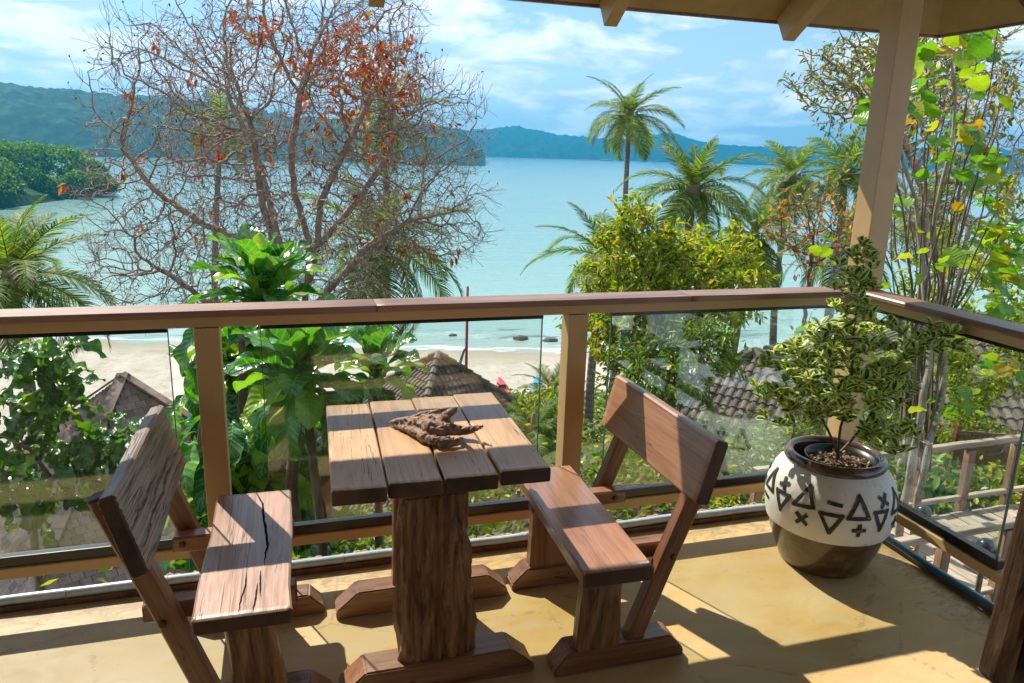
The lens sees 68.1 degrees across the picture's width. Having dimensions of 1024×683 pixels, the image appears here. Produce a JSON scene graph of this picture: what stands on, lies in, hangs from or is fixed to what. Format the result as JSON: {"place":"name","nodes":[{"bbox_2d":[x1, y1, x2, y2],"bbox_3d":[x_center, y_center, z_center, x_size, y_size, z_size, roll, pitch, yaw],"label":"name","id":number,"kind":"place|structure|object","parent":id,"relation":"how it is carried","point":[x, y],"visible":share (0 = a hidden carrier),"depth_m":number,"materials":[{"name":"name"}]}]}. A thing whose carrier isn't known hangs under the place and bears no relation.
{"place":"outdoors","nodes":[
{"label":"outdoors","id":0,"kind":"place"},
{"bbox_2d":[0,177,113,209],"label":"mangrove bank","id":1,"kind":"structure","parent":0,"point":[31,195],"depth_m":153.19,"materials":[{"name":"green plant"}]},
{"bbox_2d":[0,139,121,194],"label":"mangrove wood","id":2,"kind":"object","parent":1,"relation":"on","point":[39,159],"visible":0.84,"depth_m":167.61,"materials":[{"name":"green plant"}]},
{"bbox_2d":[0,82,484,165],"bbox_3d":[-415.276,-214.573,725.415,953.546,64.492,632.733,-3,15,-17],"label":"hills","id":3,"kind":"structure","parent":0,"point":[35,114],"depth_m":614.54,"materials":[{"name":"green plant"}]},
{"bbox_2d":[0,516,991,682],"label":"floor","id":4,"kind":"structure","parent":0,"point":[742,601],"depth_m":2.62,"materials":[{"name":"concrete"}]},
{"bbox_2d":[87,405,331,682],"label":"rustic bench","id":5,"kind":"object","parent":4,"relation":"on","point":[247,595],"visible":1,"depth_m":2.12,"materials":[{"name":"brown wood"}]},
{"bbox_2d":[326,392,550,682],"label":"trestle table","id":6,"kind":"object","parent":4,"relation":"on","point":[431,588],"visible":0.94,"depth_m":2.27,"materials":[{"name":"brown wood"}]},
{"bbox_2d":[389,408,483,446],"bbox_3d":[-0.244,0.236,2.396,0.178,0.115,0.282,-9,18,-38],"label":"driftwood","id":7,"kind":"object","parent":6,"relation":"on","point":[433,427],"visible":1,"depth_m":2.35,"materials":[{"name":"brown wood"}]},
{"bbox_2d":[0,503,994,614],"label":"deck edging","id":8,"kind":"object","parent":4,"relation":"on","point":[89,593],"visible":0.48,"depth_m":2.93,"materials":[{"name":"brown wood"}]},
{"bbox_2d":[164,502,761,575],"bbox_3d":[0.047,0.816,3.201,2.959,0.034,0.045,-3,15,-17],"label":"railing","id":9,"kind":"object","parent":8,"relation":"on","point":[486,535],"visible":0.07,"depth_m":3.17,"materials":[{"name":"grey metal"}]},
{"bbox_2d":[0,286,1023,584],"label":"balcony railing","id":10,"kind":"object","parent":4,"relation":"on","point":[206,322],"visible":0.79,"depth_m":2.75,"materials":[{"name":"brown wood"}]},
{"bbox_2d":[506,375,727,676],"bbox_3d":[0.323,0.603,2.627,0.548,0.768,0.813,-3,15,-17],"label":"rustic bench","id":11,"kind":"object","parent":4,"relation":"on","point":[576,532],"visible":0.99,"depth_m":2.44,"materials":[{"name":"red wood"}]},
{"bbox_2d":[368,0,1023,441],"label":"veranda roof","id":12,"kind":"structure","parent":4,"relation":"on","point":[900,26],"depth_m":3.29,"materials":[{"name":"brown wood"}]},
{"bbox_2d":[764,435,898,578],"bbox_3d":[1.288,0.667,3.082,0.505,0.473,0.502,-3,15,-17],"label":"glazed pot","id":13,"kind":"object","parent":4,"relation":"on","point":[830,521],"visible":0.97,"depth_m":2.90,"materials":[{"name":"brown ceramic"}]},
{"bbox_2d":[804,443,877,467],"bbox_3d":[1.302,0.649,3.062,0.272,0.400,0.272,-3,15,-17],"label":"nursery pot","id":14,"kind":"object","parent":13,"relation":"in","point":[825,453],"visible":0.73,"depth_m":3.06,"materials":[{"name":"black plastic"}]},
{"bbox_2d":[748,235,967,462],"bbox_3d":[1.298,0.059,2.885,0.603,0.910,0.528,-3,15,-17],"label":"variegated shrub","id":15,"kind":"object","parent":14,"relation":"in","point":[893,373],"visible":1,"depth_m":2.86,"materials":[{"name":"green plant"}]},
{"bbox_2d":[978,491,1023,682],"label":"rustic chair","id":16,"kind":"object","parent":4,"relation":"on","point":[1001,660],"visible":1,"depth_m":1.98,"materials":[{"name":"brown wood"}]},
{"bbox_2d":[0,156,1023,356],"bbox_3d":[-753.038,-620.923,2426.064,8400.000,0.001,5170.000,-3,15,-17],"label":"water","id":17,"kind":"structure","parent":0,"point":[536,193],"depth_m":120.93,"materials":[{"name":"blue liquid"}]},
{"bbox_2d":[0,340,1023,552],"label":"ground","id":18,"kind":"structure","parent":0,"point":[148,364],"depth_m":43.32,"materials":[{"name":"beige sand"}]},
{"bbox_2d":[0,194,117,435],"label":"coconut palm","id":19,"kind":"object","parent":18,"relation":"on","point":[16,264],"visible":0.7,"depth_m":13.07,"materials":[{"name":"green plant"}]},
{"bbox_2d":[0,336,146,591],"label":"broad leaved tree","id":20,"kind":"object","parent":18,"relation":"on","point":[47,407],"visible":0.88,"depth_m":5.40,"materials":[{"name":"green plant"}]},
{"bbox_2d":[0,371,341,595],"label":"beach hut","id":21,"kind":"object","parent":18,"relation":"on","point":[133,397],"visible":0.18,"depth_m":11.87,"materials":[{"name":"brown"}]},
{"bbox_2d":[161,87,273,297],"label":"coconut palm","id":22,"kind":"object","parent":18,"relation":"on","point":[216,119],"visible":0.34,"depth_m":23.38,"materials":[{"name":"green plant"}]},
{"bbox_2d":[157,325,354,574],"bbox_3d":[-1.884,0.760,5.411,1.558,2.162,1.844,-3,15,-17],"label":"climbing plant","id":23,"kind":"object","parent":18,"relation":"on","point":[249,470],"visible":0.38,"depth_m":4.94,"materials":[{"name":"green plant"}]},
{"bbox_2d":[184,223,335,381],"bbox_3d":[-2.007,1.451,6.400,1.116,4.826,1.010,-3,15,-17],"label":"broad leaved plant","id":24,"kind":"object","parent":18,"relation":"on","point":[264,263],"visible":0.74,"depth_m":5.75,"materials":[{"name":"green plant"}]},
{"bbox_2d":[56,0,505,438],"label":"bare tree","id":25,"kind":"object","parent":18,"relation":"on","point":[248,135],"visible":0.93,"depth_m":10.19,"materials":[{"name":"brown plant"}]},
{"bbox_2d":[223,295,389,556],"bbox_3d":[-1.248,1.466,4.679,0.895,3.496,0.903,-6,16,-29],"label":"broad leaved plant","id":26,"kind":"object","parent":18,"relation":"on","point":[295,360],"visible":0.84,"depth_m":4.20,"materials":[{"name":"green plant"}]},
{"bbox_2d":[280,171,473,408],"bbox_3d":[-3.243,0.212,18.412,4.351,8.579,4.810,-3,15,-17],"label":"coconut palm","id":27,"kind":"object","parent":18,"relation":"on","point":[437,268],"visible":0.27,"depth_m":17.51,"materials":[{"name":"green plant"}]},
{"bbox_2d":[334,324,429,548],"bbox_3d":[-0.908,1.703,5.242,0.632,3.857,0.613,-6,16,-29],"label":"broad leaved plant","id":28,"kind":"object","parent":18,"relation":"on","point":[371,339],"visible":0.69,"depth_m":4.81,"materials":[{"name":"green plant"}]},
{"bbox_2d":[328,67,453,376],"bbox_3d":[-3.772,-1.724,23.315,3.693,12.791,3.759,-3,15,-17],"label":"coconut palm","id":29,"kind":"object","parent":18,"relation":"on","point":[367,122],"visible":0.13,"depth_m":21.83,"materials":[{"name":"green plant"}]},
{"bbox_2d":[317,350,525,514],"bbox_3d":[-2.093,3.552,21.325,7.973,6.829,7.973,-10,18,-38],"label":"beach hut","id":30,"kind":"object","parent":18,"relation":"on","point":[446,375],"visible":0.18,"depth_m":20.27,"materials":[{"name":"brown tile"}]},
{"bbox_2d":[459,286,468,367],"bbox_3d":[-2.202,0.344,33.959,0.513,5.674,0.141,-9,17,-35],"label":"red pole","id":31,"kind":"object","parent":18,"relation":"on","point":[465,350],"visible":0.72,"depth_m":33.98,"materials":[{"name":"red paint"}]},
{"bbox_2d":[496,377,511,393],"bbox_3d":[-0.329,2.377,34.606,0.740,0.685,3.050,-1,14,-11],"label":"kayak","id":32,"kind":"object","parent":18,"relation":"on","point":[502,383],"visible":0.21,"depth_m":35.12,"materials":[{"name":"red plastic"}]},
{"bbox_2d":[9,376,1023,586],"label":"ground cover","id":33,"kind":"object","parent":18,"relation":"on","point":[640,463],"visible":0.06,"depth_m":12.45,"materials":[{"name":"green plant"}]},
{"bbox_2d":[513,335,527,340],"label":"boulder","id":34,"kind":"object","parent":18,"relation":"on","point":[520,337],"visible":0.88,"depth_m":54.02,"materials":[{"name":"grey stone"}]},
{"bbox_2d":[505,385,558,436],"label":"shrub","id":35,"kind":"object","parent":18,"relation":"on","point":[527,408],"visible":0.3,"depth_m":15.55,"materials":[{"name":"green plant"}]},
{"bbox_2d":[531,375,543,393],"bbox_3d":[1.210,2.292,34.548,0.740,0.685,3.050,1,14,-1],"label":"kayak","id":36,"kind":"object","parent":18,"relation":"on","point":[535,381],"visible":0.17,"depth_m":35.32,"materials":[{"name":"blue plastic"}]},
{"bbox_2d":[507,397,589,456],"bbox_3d":[0.465,1.873,14.765,1.973,1.648,1.942,10,17,31],"label":"shrub","id":37,"kind":"object","parent":18,"relation":"on","point":[544,410],"visible":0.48,"depth_m":14.56,"materials":[{"name":"green plant"}]},
{"bbox_2d":[542,337,557,341],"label":"boulder","id":38,"kind":"object","parent":18,"relation":"on","point":[549,339],"visible":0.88,"depth_m":53.83,"materials":[{"name":"grey stone"}]},
{"bbox_2d":[511,361,597,397],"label":"coconut palm","id":39,"kind":"object","parent":18,"relation":"on","point":[546,378],"visible":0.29,"depth_m":26.96,"materials":[{"name":"green plant"}]},
{"bbox_2d":[521,201,651,432],"bbox_3d":[1.792,-0.314,15.524,3.063,5.089,2.869,12,18,37],"label":"coconut palm","id":40,"kind":"object","parent":18,"relation":"on","point":[589,398],"visible":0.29,"depth_m":15.43,"materials":[{"name":"green plant"}]},
{"bbox_2d":[612,510,630,519],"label":"shrub","id":41,"kind":"object","parent":18,"relation":"on","point":[624,518],"visible":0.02,"depth_m":9.21,"materials":[{"name":"green plant"}]},
{"bbox_2d":[585,73,685,394],"bbox_3d":[4.969,-4.223,32.663,4.267,14.009,4.040,6,15,17],"label":"coconut palm","id":42,"kind":"object","parent":18,"relation":"on","point":[630,123],"visible":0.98,"depth_m":31.18,"materials":[{"name":"green plant"}]},
{"bbox_2d":[553,187,782,481],"bbox_3d":[2.014,0.072,10.395,3.177,4.296,2.476,-3,15,-17],"label":"bushy tree","id":43,"kind":"object","parent":18,"relation":"on","point":[649,266],"visible":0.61,"depth_m":9.72,"materials":[{"name":"green plant"}]},
{"bbox_2d":[593,313,755,506],"bbox_3d":[1.904,0.951,9.038,1.758,2.702,1.606,7,15,21],"label":"drooping tree","id":44,"kind":"object","parent":18,"relation":"on","point":[689,355],"visible":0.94,"depth_m":8.70,"materials":[{"name":"green plant"}]},
{"bbox_2d":[615,132,765,378],"bbox_3d":[4.393,-1.452,19.264,3.773,7.478,3.363,-3,15,-17],"label":"coconut palm","id":45,"kind":"object","parent":18,"relation":"on","point":[691,196],"visible":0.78,"depth_m":18.48,"materials":[{"name":"green plant"}]},
{"bbox_2d":[582,347,811,438],"bbox_3d":[4.954,2.792,16.300,6.168,5.531,6.168,11,17,34],"label":"beach hut","id":46,"kind":"object","parent":18,"relation":"on","point":[736,396],"visible":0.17,"depth_m":15.03,"materials":[{"name":"grey tile"}]},
{"bbox_2d":[709,471,764,508],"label":"shrub","id":47,"kind":"object","parent":18,"relation":"on","point":[716,502],"visible":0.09,"depth_m":7.68,"materials":[{"name":"green plant"}]},
{"bbox_2d":[692,181,830,353],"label":"coconut palm","id":48,"kind":"object","parent":18,"relation":"on","point":[765,247],"visible":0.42,"depth_m":19.25,"materials":[{"name":"green plant"}]},
{"bbox_2d":[738,137,837,344],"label":"coconut palm","id":49,"kind":"object","parent":18,"relation":"on","point":[791,164],"visible":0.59,"depth_m":27.33,"materials":[{"name":"green plant"}]},
{"bbox_2d":[750,175,857,439],"bbox_3d":[3.973,-0.059,10.412,1.368,4.386,1.482,13,18,39],"label":"orange leaved tree","id":50,"kind":"object","parent":18,"relation":"on","point":[810,261],"visible":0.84,"depth_m":10.02,"materials":[{"name":"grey plant"}]},
{"bbox_2d":[774,209,898,314],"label":"coconut palm","id":51,"kind":"object","parent":18,"relation":"on","point":[826,268],"visible":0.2,"depth_m":22.81,"materials":[{"name":"green plant"}]},
{"bbox_2d":[783,352,910,468],"bbox_3d":[4.402,1.010,9.844,1.640,2.321,1.558,5,14,12],"label":"shrub","id":52,"kind":"object","parent":18,"relation":"on","point":[819,427],"visible":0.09,"depth_m":9.77,"materials":[{"name":"green plant"}]},
{"bbox_2d":[784,125,918,330],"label":"coconut palm","id":53,"kind":"object","parent":18,"relation":"on","point":[847,154],"visible":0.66,"depth_m":17.42,"materials":[{"name":"green plant"}]},
{"bbox_2d":[749,434,1023,602],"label":"boardwalk","id":54,"kind":"structure","parent":18,"relation":"on","point":[974,525],"depth_m":6.63,"materials":[{"name":"grey wood"}]},
{"bbox_2d":[914,505,931,553],"bbox_3d":[2.835,1.595,5.345,0.110,0.955,0.110,-3,15,-17],"label":"globe lamp","id":55,"kind":"object","parent":54,"relation":"attached to","point":[925,510],"visible":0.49,"depth_m":5.21,"materials":[{"name":"grey"}]},
{"bbox_2d":[763,311,1023,445],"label":"beach hut","id":56,"kind":"object","parent":18,"relation":"on","point":[1008,408],"visible":0.12,"depth_m":13.07,"materials":[{"name":"grey tile"}]},
{"bbox_2d":[776,25,1023,443],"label":"leaved tree","id":57,"kind":"object","parent":18,"relation":"on","point":[852,87],"visible":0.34,"depth_m":8.67,"materials":[{"name":"green plant"}]},
{"bbox_2d":[789,30,1023,537],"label":"round leaved shrub","id":58,"kind":"object","parent":18,"relation":"on","point":[980,46],"visible":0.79,"depth_m":5.77,"materials":[{"name":"green plant"}]},
{"bbox_2d":[897,540,933,561],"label":"leaf litter","id":59,"kind":"object","parent":18,"relation":"on","point":[914,551],"depth_m":4.07,"materials":[{"name":"brown plant"}]},
{"bbox_2d":[834,33,1023,483],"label":"twiggy tree","id":60,"kind":"object","parent":18,"relation":"on","point":[968,234],"visible":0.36,"depth_m":7.21,"materials":[{"name":"green plant"}]},
{"bbox_2d":[875,171,1023,473],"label":"shrub","id":61,"kind":"object","parent":18,"relation":"on","point":[999,385],"visible":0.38,"depth_m":10.31,"materials":[{"name":"green plant"}]},
{"bbox_2d":[888,453,1013,514],"bbox_3d":[4.384,1.778,7.647,1.371,1.438,1.351,-11,19,-41],"label":"shrub","id":62,"kind":"object","parent":18,"relation":"on","point":[948,484],"visible":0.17,"depth_m":7.46,"materials":[{"name":"green plant"}]},
{"bbox_2d":[887,157,1015,287],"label":"coconut palm","id":63,"kind":"object","parent":18,"relation":"on","point":[901,229],"visible":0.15,"depth_m":18.31,"materials":[{"name":"green plant"}]},
{"bbox_2d":[945,424,1018,482],"bbox_3d":[5.999,1.630,9.712,0.095,1.245,0.745,-11,19,-41],"label":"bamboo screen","id":64,"kind":"object","parent":18,"relation":"on","point":[991,453],"visible":0.47,"depth_m":9.62,"materials":[{"name":"brown wood"}]},
{"bbox_2d":[974,538,996,593],"bbox_3d":[2.658,1.570,4.366,0.110,0.955,0.110,-3,15,-17],"label":"globe lamp","id":65,"kind":"object","parent":18,"relation":"on","point":[988,544],"visible":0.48,"depth_m":4.25,"materials":[{"name":"grey"}]},
{"bbox_2d":[972,449,1023,508],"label":"shrub","id":66,"kind":"object","parent":18,"relation":"on","point":[999,474],"visible":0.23,"depth_m":7.56,"materials":[{"name":"green plant"}]},
{"bbox_2d":[0,0,1023,150],"label":"sky","id":67,"kind":"structure","parent":0,"point":[538,59],"materials":[{"name":"blue"}]},
{"bbox_2d":[462,126,1023,173],"bbox_3d":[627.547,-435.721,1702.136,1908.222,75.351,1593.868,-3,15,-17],"label":"hills","id":68,"kind":"structure","parent":0,"point":[515,141],"depth_m":1595.87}
]}

